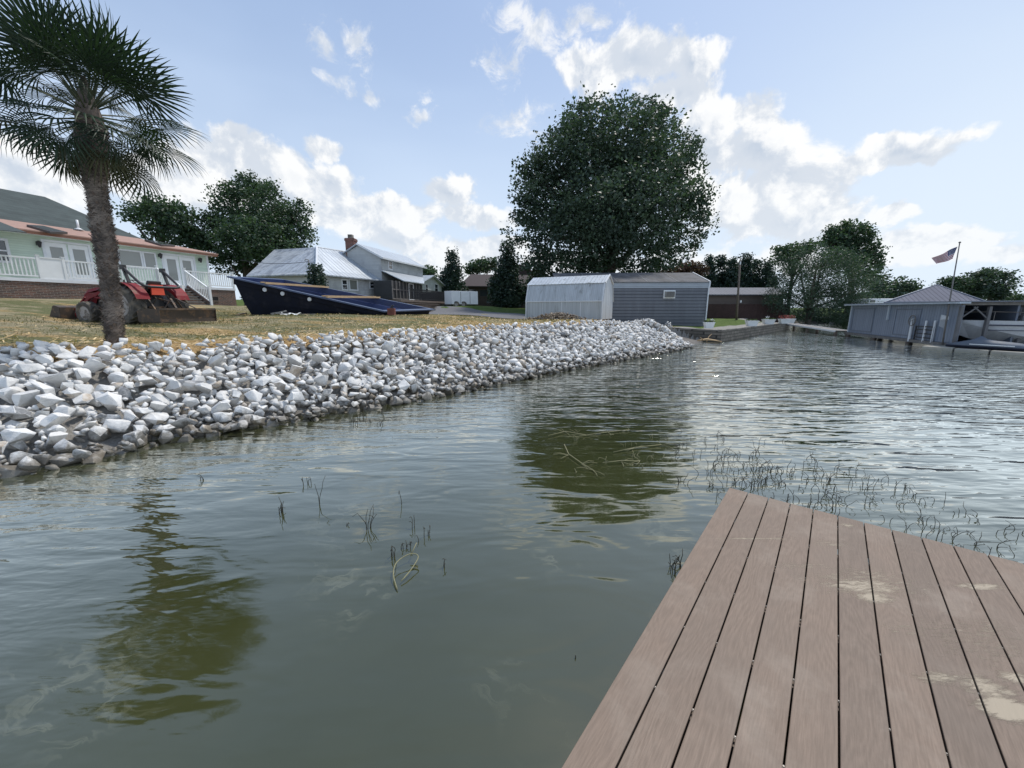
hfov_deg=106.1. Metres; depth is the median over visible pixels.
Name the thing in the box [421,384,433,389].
rock
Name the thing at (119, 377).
rock
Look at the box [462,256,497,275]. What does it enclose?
tree
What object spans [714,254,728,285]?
pine
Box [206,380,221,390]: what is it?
rock
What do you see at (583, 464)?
water weed
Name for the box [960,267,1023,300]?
tree
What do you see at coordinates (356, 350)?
rock
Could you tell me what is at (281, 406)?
rock
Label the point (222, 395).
rock
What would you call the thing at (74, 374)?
rock
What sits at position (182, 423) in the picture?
rock
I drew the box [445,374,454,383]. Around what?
rock
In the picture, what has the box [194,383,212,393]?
rock
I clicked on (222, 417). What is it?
rock
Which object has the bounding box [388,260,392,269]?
window
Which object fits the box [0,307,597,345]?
grass
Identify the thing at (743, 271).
pine
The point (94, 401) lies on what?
rock
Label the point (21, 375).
rock
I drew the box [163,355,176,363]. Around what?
rock
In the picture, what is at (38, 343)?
rock
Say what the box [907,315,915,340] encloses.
boat lift wheel
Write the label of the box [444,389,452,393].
rock
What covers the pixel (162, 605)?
water
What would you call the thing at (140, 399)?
rock
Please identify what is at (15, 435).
rock
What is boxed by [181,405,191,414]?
rock
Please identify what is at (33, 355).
rock
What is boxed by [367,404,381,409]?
rock
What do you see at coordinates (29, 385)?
rock
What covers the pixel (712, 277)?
pine
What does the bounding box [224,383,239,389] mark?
rock
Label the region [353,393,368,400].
rock
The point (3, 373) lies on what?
rock
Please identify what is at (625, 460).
water weed
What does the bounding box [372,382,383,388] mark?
rock
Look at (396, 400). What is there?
rock
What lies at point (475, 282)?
brown house
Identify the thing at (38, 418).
rock
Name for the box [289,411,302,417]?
rock
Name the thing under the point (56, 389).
rock
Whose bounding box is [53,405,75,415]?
rock
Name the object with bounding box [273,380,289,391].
rock
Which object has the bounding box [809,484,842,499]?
water weed
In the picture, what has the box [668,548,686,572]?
water weed
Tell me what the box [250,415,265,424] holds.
rock
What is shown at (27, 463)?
rock
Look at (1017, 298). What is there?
tree
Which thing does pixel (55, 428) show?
rock
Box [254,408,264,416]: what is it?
rock
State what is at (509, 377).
rock
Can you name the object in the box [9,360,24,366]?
rock
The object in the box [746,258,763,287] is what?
pine
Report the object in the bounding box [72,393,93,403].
rock
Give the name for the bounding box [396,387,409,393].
rock
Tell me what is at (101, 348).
rock
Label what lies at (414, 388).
rock
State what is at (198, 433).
rock
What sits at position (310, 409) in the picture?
rock
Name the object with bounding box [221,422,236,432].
rock
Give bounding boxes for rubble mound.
[523,312,599,319]
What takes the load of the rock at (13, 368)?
on the rock at (21, 375)
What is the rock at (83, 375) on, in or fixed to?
on the rock
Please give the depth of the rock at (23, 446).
4.71 m
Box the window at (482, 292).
[479,289,487,296]
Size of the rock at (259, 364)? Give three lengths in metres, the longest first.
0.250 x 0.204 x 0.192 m
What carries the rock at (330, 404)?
on the riprap
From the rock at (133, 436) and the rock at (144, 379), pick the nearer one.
the rock at (133, 436)
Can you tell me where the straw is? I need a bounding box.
[0,313,629,366]
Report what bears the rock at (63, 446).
on the ground at (20, 308)
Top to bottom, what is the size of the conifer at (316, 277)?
3.462 m
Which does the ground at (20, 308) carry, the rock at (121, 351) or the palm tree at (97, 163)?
the palm tree at (97, 163)
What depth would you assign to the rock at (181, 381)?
6.42 m
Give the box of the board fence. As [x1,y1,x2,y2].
[707,304,786,321]
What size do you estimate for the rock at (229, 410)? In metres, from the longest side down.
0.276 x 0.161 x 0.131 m
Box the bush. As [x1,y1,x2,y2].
[790,309,848,323]
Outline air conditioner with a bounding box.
[663,290,675,297]
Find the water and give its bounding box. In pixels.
[0,323,1023,767]
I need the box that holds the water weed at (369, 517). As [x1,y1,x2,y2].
[352,504,376,529]
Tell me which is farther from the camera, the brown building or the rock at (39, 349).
the brown building
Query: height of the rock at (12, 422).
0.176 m
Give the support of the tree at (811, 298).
on the ground at (20, 308)
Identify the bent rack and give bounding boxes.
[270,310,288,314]
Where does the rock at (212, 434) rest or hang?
on the riprap
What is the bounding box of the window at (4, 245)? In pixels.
[0,238,12,262]
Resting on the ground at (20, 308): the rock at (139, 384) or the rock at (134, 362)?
the rock at (139, 384)
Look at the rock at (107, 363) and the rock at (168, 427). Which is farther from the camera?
the rock at (107, 363)
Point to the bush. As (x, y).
(820, 320)
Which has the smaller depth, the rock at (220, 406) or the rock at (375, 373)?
the rock at (220, 406)
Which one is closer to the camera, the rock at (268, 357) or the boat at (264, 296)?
the rock at (268, 357)
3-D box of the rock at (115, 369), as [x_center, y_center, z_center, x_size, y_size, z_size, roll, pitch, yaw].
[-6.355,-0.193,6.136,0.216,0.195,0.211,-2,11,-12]
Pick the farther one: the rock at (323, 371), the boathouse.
the boathouse
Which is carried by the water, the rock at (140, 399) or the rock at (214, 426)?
the rock at (214, 426)
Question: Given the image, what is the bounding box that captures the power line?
[242,260,307,263]
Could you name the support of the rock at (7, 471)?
on the ground at (20, 308)
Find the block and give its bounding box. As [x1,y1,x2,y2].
[387,305,395,315]
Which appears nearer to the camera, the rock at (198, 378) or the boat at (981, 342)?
the rock at (198, 378)
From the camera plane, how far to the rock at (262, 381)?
6.78 m
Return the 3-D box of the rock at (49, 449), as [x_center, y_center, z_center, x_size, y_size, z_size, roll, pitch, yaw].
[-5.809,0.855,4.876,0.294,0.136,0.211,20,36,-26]
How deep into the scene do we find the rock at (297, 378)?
7.39 m
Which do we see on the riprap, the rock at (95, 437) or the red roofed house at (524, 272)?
the rock at (95, 437)
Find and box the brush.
[529,312,585,319]
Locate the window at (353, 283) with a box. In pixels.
[348,278,358,290]
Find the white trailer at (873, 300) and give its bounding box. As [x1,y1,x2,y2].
[852,299,889,303]
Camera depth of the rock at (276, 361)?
7.42 m
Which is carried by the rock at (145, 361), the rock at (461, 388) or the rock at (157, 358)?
the rock at (157, 358)
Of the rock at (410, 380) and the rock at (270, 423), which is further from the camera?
the rock at (410, 380)
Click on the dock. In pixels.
(944, 668)
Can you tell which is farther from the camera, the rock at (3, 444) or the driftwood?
the driftwood
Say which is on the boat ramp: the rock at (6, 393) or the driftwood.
the driftwood
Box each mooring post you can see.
[921,320,927,341]
[930,320,936,341]
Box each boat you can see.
[227,276,435,315]
[945,336,1023,350]
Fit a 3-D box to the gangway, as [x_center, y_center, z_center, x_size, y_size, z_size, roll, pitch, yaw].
[24.551,-4.027,31.565,1.010,1.560,9.381,3,11,16]
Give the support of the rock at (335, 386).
on the riprap
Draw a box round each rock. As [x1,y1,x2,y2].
[0,353,19,364]
[0,363,9,371]
[0,371,23,377]
[0,376,19,388]
[0,386,23,403]
[0,406,31,416]
[0,428,35,442]
[0,441,7,453]
[0,465,36,478]
[2,420,29,428]
[5,441,29,451]
[7,451,35,464]
[8,364,24,372]
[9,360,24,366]
[10,348,21,356]
[10,405,35,419]
[12,389,39,406]
[15,373,29,383]
[16,363,44,373]
[17,456,40,470]
[23,380,48,389]
[30,353,41,364]
[30,381,55,395]
[32,346,56,356]
[32,414,45,423]
[32,454,52,465]
[33,340,49,347]
[33,410,49,417]
[33,444,56,455]
[35,354,53,365]
[35,393,64,406]
[35,428,50,434]
[38,373,67,387]
[39,383,58,394]
[39,412,69,427]
[46,431,67,444]
[47,359,67,371]
[47,425,66,432]
[48,344,69,359]
[49,453,83,466]
[50,402,70,410]
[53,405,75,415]
[53,439,80,453]
[56,352,78,359]
[56,369,73,375]
[59,382,74,389]
[62,387,81,398]
[67,358,83,367]
[68,367,77,378]
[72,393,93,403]
[72,449,91,458]
[74,384,94,393]
[74,422,101,429]
[75,368,91,382]
[77,346,96,358]
[81,359,106,372]
[81,405,97,416]
[83,450,105,463]
[85,420,98,426]
[86,357,101,361]
[88,391,104,406]
[88,425,110,440]
[89,426,106,435]
[92,351,112,360]
[95,384,115,390]
[96,391,121,408]
[97,345,110,351]
[100,414,120,423]
[101,359,113,365]
[102,419,131,432]
[103,367,125,374]
[107,401,124,410]
[108,371,128,383]
[110,386,132,401]
[114,348,131,355]
[114,449,127,453]
[117,423,132,432]
[120,363,133,371]
[122,384,138,392]
[122,443,136,451]
[123,382,133,390]
[123,409,138,421]
[123,430,147,446]
[127,358,143,366]
[129,371,153,381]
[133,425,148,434]
[135,382,156,386]
[135,396,151,402]
[135,407,153,413]
[137,375,157,384]
[137,438,144,446]
[141,359,157,365]
[141,416,153,428]
[142,412,169,424]
[143,433,151,441]
[148,341,161,350]
[148,371,165,381]
[149,393,169,404]
[149,401,167,411]
[152,354,161,365]
[152,423,176,435]
[155,424,174,432]
[158,430,173,443]
[161,402,176,413]
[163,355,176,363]
[164,380,181,392]
[164,391,179,400]
[171,417,197,431]
[177,354,191,360]
[177,379,188,384]
[178,434,193,441]
[180,380,205,390]
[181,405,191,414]
[182,397,199,406]
[182,425,195,432]
[183,367,195,374]
[189,428,205,436]
[192,375,205,381]
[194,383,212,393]
[196,405,211,414]
[198,390,216,399]
[198,425,211,433]
[201,368,215,376]
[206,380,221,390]
[206,430,220,436]
[209,355,223,368]
[210,422,219,430]
[211,401,230,412]
[212,412,233,423]
[215,391,232,401]
[217,376,229,384]
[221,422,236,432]
[222,408,232,412]
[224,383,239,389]
[226,371,241,378]
[228,397,240,406]
[232,389,241,397]
[234,405,253,415]
[236,364,245,370]
[236,420,247,428]
[237,414,257,426]
[244,389,262,402]
[250,376,270,385]
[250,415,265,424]
[251,352,265,357]
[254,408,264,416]
[255,360,266,369]
[256,404,268,411]
[257,385,271,393]
[262,366,269,373]
[266,354,276,364]
[267,419,278,426]
[268,375,283,383]
[269,342,278,348]
[272,358,281,364]
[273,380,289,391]
[274,360,287,367]
[274,416,286,421]
[278,346,287,354]
[278,401,286,410]
[279,372,295,381]
[282,376,300,382]
[284,405,297,416]
[286,391,304,403]
[287,355,301,365]
[288,364,302,377]
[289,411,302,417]
[295,401,307,408]
[305,358,316,366]
[308,407,319,412]
[310,353,327,364]
[311,392,325,402]
[314,374,327,385]
[320,368,328,374]
[322,389,332,395]
[322,401,334,412]
[325,394,335,400]
[328,365,336,375]
[330,383,340,388]
[331,352,340,361]
[336,397,349,409]
[337,362,352,371]
[337,371,350,381]
[340,385,346,392]
[346,376,360,386]
[347,407,359,412]
[348,358,356,366]
[351,401,359,406]
[352,341,361,347]
[353,348,363,353]
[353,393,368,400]
[357,379,366,389]
[358,359,370,370]
[364,375,377,386]
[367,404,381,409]
[368,348,381,357]
[370,371,380,377]
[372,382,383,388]
[374,395,386,404]
[381,341,393,350]
[383,367,396,376]
[384,358,391,365]
[384,392,392,399]
[390,396,402,404]
[395,368,405,374]
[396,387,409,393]
[398,379,410,390]
[403,375,415,384]
[409,384,419,393]
[410,365,421,371]
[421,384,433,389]
[422,392,431,399]
[425,389,434,394]
[429,341,437,348]
[431,374,438,382]
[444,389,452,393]
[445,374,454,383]
[452,384,464,392]
[505,374,516,380]
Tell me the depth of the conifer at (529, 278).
45.06 m
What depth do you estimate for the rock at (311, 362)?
8.03 m
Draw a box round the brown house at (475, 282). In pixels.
[464,274,533,307]
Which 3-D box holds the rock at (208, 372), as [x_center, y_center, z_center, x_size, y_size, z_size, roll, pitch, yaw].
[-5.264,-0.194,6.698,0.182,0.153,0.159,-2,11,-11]
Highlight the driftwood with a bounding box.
[697,334,721,341]
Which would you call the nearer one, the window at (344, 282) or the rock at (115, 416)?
the rock at (115, 416)
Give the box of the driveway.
[429,306,524,318]
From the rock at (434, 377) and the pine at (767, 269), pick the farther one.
the pine at (767, 269)
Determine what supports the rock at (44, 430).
on the ground at (20, 308)
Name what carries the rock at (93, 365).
on the riprap
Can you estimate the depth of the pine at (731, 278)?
66.98 m
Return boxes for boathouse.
[844,284,1023,347]
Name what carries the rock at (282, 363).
on the ground at (20, 308)
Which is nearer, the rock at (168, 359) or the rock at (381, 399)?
the rock at (168, 359)
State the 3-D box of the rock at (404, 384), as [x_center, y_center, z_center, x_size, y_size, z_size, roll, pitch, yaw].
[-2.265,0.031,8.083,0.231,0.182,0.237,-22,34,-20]
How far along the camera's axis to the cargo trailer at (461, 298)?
36.29 m
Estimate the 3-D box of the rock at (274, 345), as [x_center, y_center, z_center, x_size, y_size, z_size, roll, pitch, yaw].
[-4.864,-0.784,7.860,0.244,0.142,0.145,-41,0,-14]
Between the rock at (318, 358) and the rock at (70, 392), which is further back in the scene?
the rock at (318, 358)
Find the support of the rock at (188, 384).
on the rock at (206, 388)
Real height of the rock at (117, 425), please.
0.203 m
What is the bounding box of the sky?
[0,0,1023,307]
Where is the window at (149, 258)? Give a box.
[141,251,157,269]
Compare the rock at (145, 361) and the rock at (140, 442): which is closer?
the rock at (140, 442)
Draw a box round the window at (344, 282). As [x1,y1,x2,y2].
[341,279,348,290]
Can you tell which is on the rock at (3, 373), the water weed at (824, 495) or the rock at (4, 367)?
the rock at (4, 367)
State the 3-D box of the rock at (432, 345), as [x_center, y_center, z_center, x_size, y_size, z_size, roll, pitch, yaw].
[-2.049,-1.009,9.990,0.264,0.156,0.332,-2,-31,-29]
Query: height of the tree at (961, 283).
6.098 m
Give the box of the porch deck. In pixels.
[391,288,444,311]
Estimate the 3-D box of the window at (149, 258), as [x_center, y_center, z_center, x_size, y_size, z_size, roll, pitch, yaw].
[-21.226,-7.228,22.575,0.060,0.981,0.673,4,12,18]
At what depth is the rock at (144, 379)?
6.08 m
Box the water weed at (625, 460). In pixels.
[603,456,639,466]
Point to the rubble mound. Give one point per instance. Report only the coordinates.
(567, 316)
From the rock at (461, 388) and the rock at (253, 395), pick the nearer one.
the rock at (253, 395)
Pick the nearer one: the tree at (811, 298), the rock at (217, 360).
the rock at (217, 360)
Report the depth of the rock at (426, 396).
7.98 m
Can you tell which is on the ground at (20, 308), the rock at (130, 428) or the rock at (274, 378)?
the rock at (130, 428)
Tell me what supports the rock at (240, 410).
on the riprap
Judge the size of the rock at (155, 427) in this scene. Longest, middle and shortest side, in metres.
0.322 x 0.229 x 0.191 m
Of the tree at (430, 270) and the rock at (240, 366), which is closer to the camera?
the rock at (240, 366)
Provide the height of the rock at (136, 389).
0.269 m
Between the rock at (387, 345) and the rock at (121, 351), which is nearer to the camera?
the rock at (121, 351)
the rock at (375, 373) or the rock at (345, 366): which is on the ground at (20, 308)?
the rock at (375, 373)
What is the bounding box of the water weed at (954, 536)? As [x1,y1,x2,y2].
[938,530,974,541]
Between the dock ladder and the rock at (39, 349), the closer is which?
the rock at (39, 349)
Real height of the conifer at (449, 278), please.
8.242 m
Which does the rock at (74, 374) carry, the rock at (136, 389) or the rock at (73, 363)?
the rock at (73, 363)
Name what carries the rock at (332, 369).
on the ground at (20, 308)
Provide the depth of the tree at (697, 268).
56.97 m
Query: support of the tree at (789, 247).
on the ground at (20, 308)
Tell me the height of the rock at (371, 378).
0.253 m
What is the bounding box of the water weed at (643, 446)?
[614,441,674,451]
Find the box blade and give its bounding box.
[137,298,216,322]
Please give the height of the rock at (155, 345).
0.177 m
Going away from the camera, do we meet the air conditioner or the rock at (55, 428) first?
the rock at (55, 428)
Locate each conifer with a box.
[302,262,328,285]
[437,246,468,291]
[485,240,527,307]
[521,261,547,306]
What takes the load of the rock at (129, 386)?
on the riprap
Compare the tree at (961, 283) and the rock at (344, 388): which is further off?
the tree at (961, 283)
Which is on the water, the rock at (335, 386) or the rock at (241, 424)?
the rock at (241, 424)
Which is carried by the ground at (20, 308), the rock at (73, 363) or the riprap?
the riprap
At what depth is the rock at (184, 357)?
6.84 m
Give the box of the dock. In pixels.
[562,488,1023,767]
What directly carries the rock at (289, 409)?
on the riprap
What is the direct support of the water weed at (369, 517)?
in the water
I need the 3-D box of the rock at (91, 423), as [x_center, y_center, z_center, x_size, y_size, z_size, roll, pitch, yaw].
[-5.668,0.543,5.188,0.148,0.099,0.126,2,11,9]
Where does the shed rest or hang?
on the ground at (20, 308)
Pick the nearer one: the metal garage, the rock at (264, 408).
the rock at (264, 408)
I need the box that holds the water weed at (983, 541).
[966,533,1001,544]
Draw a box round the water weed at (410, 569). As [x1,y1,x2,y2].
[393,542,418,589]
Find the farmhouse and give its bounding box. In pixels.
[246,234,444,299]
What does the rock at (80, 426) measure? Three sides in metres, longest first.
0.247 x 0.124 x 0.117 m
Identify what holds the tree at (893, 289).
on the ground at (20, 308)
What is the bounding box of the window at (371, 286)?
[369,281,373,288]
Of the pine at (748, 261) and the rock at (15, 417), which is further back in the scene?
the pine at (748, 261)
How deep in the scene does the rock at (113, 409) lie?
5.70 m
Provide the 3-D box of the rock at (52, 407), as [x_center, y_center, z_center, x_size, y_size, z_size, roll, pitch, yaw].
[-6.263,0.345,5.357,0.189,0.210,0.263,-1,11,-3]
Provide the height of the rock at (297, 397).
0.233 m
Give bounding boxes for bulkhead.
[668,323,789,341]
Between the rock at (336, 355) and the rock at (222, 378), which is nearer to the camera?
the rock at (222, 378)
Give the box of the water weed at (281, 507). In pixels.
[278,498,283,514]
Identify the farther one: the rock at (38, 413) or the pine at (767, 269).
the pine at (767, 269)
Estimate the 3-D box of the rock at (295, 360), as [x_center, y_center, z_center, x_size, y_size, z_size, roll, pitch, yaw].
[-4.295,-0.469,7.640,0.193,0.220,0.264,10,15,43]
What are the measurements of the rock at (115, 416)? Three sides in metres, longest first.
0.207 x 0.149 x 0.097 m
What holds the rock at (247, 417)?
on the riprap
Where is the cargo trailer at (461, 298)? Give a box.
[441,291,477,305]
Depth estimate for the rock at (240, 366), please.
7.18 m
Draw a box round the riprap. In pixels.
[0,318,693,476]
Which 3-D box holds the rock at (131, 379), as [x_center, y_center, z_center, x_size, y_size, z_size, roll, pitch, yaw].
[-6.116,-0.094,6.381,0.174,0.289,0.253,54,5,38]
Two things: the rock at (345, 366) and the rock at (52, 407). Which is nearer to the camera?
the rock at (52, 407)
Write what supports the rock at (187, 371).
on the riprap
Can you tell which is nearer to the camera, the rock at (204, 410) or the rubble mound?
the rock at (204, 410)
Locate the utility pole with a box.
[735,260,741,319]
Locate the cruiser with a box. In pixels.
[939,311,1023,343]
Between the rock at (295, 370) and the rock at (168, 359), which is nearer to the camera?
the rock at (168, 359)
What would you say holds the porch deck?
on the ground at (20, 308)
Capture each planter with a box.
[703,320,714,327]
[745,319,758,325]
[761,318,775,323]
[778,315,790,323]
[784,315,795,322]
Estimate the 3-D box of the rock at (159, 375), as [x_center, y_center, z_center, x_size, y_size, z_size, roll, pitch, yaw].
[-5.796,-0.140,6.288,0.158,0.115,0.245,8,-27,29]
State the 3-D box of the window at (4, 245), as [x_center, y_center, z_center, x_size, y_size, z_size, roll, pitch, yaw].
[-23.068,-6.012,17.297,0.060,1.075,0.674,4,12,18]
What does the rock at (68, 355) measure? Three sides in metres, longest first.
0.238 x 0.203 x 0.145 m
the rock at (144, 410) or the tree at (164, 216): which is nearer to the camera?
the rock at (144, 410)
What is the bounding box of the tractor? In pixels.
[50,265,189,324]
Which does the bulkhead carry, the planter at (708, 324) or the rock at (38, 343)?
the planter at (708, 324)
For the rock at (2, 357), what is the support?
on the ground at (20, 308)
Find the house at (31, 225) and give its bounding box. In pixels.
[0,189,217,286]
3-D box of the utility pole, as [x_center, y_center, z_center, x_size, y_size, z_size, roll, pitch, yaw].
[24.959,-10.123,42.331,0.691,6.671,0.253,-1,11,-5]
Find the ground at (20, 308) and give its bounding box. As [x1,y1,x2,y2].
[0,298,843,459]
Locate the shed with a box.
[525,274,613,320]
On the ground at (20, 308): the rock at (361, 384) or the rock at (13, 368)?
the rock at (361, 384)
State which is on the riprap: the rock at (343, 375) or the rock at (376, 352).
the rock at (376, 352)
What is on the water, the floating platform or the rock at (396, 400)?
the floating platform
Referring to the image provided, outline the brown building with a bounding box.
[708,288,783,303]
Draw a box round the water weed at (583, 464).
[553,444,603,474]
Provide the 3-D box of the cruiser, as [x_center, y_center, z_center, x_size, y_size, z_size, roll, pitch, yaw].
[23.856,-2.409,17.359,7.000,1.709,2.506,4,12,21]
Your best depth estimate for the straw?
9.48 m
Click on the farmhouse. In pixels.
(355, 267)
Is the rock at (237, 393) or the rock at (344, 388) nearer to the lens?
the rock at (237, 393)
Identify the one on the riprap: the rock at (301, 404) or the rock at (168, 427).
the rock at (301, 404)
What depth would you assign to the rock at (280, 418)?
6.26 m
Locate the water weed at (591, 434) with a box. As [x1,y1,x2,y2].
[548,427,641,436]
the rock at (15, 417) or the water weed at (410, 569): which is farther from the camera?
the rock at (15, 417)
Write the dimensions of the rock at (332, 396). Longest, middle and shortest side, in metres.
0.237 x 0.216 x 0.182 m
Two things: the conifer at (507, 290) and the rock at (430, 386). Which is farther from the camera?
the conifer at (507, 290)
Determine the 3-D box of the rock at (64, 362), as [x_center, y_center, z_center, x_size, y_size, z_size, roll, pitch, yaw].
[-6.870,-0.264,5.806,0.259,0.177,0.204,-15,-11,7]
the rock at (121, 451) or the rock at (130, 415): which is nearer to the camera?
the rock at (121, 451)
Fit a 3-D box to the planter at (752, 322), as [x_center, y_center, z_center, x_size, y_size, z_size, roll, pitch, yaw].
[16.796,-4.314,26.976,0.788,0.516,0.432,0,11,0]
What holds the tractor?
on the ground at (20, 308)
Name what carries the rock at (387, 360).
on the ground at (20, 308)
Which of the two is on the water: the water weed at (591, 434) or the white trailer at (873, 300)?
the water weed at (591, 434)
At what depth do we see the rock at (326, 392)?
7.16 m
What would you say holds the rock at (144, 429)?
on the rock at (148, 437)
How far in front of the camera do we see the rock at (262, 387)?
6.93 m
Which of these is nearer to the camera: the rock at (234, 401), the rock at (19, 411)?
the rock at (19, 411)
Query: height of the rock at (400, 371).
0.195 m
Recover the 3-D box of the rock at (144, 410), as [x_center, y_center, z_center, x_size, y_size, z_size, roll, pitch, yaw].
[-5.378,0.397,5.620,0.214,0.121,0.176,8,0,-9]
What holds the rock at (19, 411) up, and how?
on the riprap
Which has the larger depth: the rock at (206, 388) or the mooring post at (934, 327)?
the mooring post at (934, 327)
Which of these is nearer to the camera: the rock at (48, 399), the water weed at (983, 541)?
the water weed at (983, 541)
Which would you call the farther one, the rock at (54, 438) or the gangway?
the gangway
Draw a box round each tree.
[0,0,207,344]
[112,190,218,252]
[196,169,319,305]
[423,265,439,276]
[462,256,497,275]
[499,80,721,277]
[660,260,709,275]
[760,242,887,324]
[766,237,826,317]
[815,218,893,311]
[834,275,925,307]
[931,275,976,291]
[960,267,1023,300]
[1008,293,1023,300]
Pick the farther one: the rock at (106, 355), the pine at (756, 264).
the pine at (756, 264)
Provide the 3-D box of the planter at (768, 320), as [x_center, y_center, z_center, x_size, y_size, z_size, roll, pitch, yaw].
[20.369,-5.013,30.576,0.908,0.514,0.500,0,11,0]
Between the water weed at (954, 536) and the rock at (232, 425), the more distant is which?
the rock at (232, 425)
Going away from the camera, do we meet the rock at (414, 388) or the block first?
the rock at (414, 388)
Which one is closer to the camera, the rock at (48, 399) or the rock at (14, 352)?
the rock at (48, 399)
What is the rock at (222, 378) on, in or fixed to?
on the riprap
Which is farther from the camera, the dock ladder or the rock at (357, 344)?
the dock ladder
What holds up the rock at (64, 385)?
on the riprap
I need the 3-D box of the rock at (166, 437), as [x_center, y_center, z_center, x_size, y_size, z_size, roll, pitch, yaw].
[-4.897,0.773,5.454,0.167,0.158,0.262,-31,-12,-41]
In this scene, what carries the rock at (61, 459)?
on the riprap
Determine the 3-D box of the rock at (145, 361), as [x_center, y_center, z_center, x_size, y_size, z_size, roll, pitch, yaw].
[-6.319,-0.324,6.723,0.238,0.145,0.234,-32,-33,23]
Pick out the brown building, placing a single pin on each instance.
(729, 296)
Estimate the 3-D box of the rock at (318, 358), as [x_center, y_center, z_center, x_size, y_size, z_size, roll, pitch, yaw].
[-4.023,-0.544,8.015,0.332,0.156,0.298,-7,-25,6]
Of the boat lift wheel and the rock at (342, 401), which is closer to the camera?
the rock at (342, 401)
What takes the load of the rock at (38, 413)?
on the riprap
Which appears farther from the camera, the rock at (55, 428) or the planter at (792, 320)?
the planter at (792, 320)
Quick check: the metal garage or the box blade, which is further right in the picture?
the metal garage
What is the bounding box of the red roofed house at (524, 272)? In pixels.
[519,264,532,274]
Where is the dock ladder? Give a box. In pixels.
[913,326,933,340]
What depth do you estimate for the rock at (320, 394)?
7.16 m
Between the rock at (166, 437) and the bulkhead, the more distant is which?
the bulkhead
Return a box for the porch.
[0,254,236,305]
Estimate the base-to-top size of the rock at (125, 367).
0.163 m
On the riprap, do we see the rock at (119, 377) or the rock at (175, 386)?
the rock at (175, 386)
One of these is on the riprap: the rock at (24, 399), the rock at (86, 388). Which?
the rock at (86, 388)
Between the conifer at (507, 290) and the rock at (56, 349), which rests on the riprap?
the rock at (56, 349)
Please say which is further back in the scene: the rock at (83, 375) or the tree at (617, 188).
the tree at (617, 188)
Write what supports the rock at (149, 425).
on the ground at (20, 308)
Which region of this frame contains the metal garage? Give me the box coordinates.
[552,272,710,326]
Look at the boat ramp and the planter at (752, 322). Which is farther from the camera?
the planter at (752, 322)
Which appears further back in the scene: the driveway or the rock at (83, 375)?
the driveway
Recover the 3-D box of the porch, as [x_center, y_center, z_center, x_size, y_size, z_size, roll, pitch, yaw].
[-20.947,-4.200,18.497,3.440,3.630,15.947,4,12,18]
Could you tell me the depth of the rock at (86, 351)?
6.16 m
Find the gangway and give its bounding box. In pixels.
[787,323,846,335]
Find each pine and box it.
[701,254,722,287]
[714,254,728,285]
[720,256,744,287]
[735,262,750,286]
[737,252,763,287]
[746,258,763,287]
[756,259,780,287]
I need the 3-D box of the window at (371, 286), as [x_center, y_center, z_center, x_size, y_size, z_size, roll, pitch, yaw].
[-13.085,-9.275,36.078,0.060,0.762,0.824,4,12,21]
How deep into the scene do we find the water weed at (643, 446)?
5.21 m
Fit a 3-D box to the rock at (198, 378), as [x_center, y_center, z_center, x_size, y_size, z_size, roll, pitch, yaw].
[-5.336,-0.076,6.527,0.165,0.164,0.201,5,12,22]
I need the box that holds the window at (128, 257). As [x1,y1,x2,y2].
[117,249,143,268]
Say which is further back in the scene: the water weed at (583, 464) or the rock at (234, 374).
the rock at (234, 374)
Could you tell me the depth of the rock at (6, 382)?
5.26 m
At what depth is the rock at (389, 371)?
8.25 m
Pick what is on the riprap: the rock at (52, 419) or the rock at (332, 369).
the rock at (52, 419)
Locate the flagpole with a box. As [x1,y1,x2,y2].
[932,241,960,343]
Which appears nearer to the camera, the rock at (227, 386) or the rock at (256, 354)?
the rock at (227, 386)
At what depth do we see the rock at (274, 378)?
6.97 m
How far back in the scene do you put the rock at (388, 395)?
7.60 m
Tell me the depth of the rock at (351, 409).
7.05 m
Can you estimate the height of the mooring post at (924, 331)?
1.084 m
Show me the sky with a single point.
(403, 123)
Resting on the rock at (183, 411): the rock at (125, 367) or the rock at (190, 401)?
the rock at (190, 401)
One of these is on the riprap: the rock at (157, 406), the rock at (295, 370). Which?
the rock at (157, 406)
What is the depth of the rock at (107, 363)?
6.27 m
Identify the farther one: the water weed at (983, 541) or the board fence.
the board fence
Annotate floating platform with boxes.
[922,345,1023,355]
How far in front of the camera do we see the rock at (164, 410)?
5.95 m
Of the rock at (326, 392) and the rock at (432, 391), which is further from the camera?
the rock at (432, 391)
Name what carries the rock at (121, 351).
on the riprap
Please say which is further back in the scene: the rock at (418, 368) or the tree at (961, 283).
the tree at (961, 283)
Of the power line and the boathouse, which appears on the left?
the power line
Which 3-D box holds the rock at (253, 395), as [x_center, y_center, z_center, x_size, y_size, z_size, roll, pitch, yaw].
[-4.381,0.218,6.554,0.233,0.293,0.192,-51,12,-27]
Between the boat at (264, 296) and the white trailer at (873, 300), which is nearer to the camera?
the boat at (264, 296)
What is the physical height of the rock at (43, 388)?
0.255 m
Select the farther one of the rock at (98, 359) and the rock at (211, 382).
the rock at (211, 382)
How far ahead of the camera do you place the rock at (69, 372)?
5.68 m
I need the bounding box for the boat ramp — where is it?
[681,337,701,343]
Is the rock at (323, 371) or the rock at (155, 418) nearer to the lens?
the rock at (155, 418)
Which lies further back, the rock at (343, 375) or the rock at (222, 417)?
the rock at (343, 375)

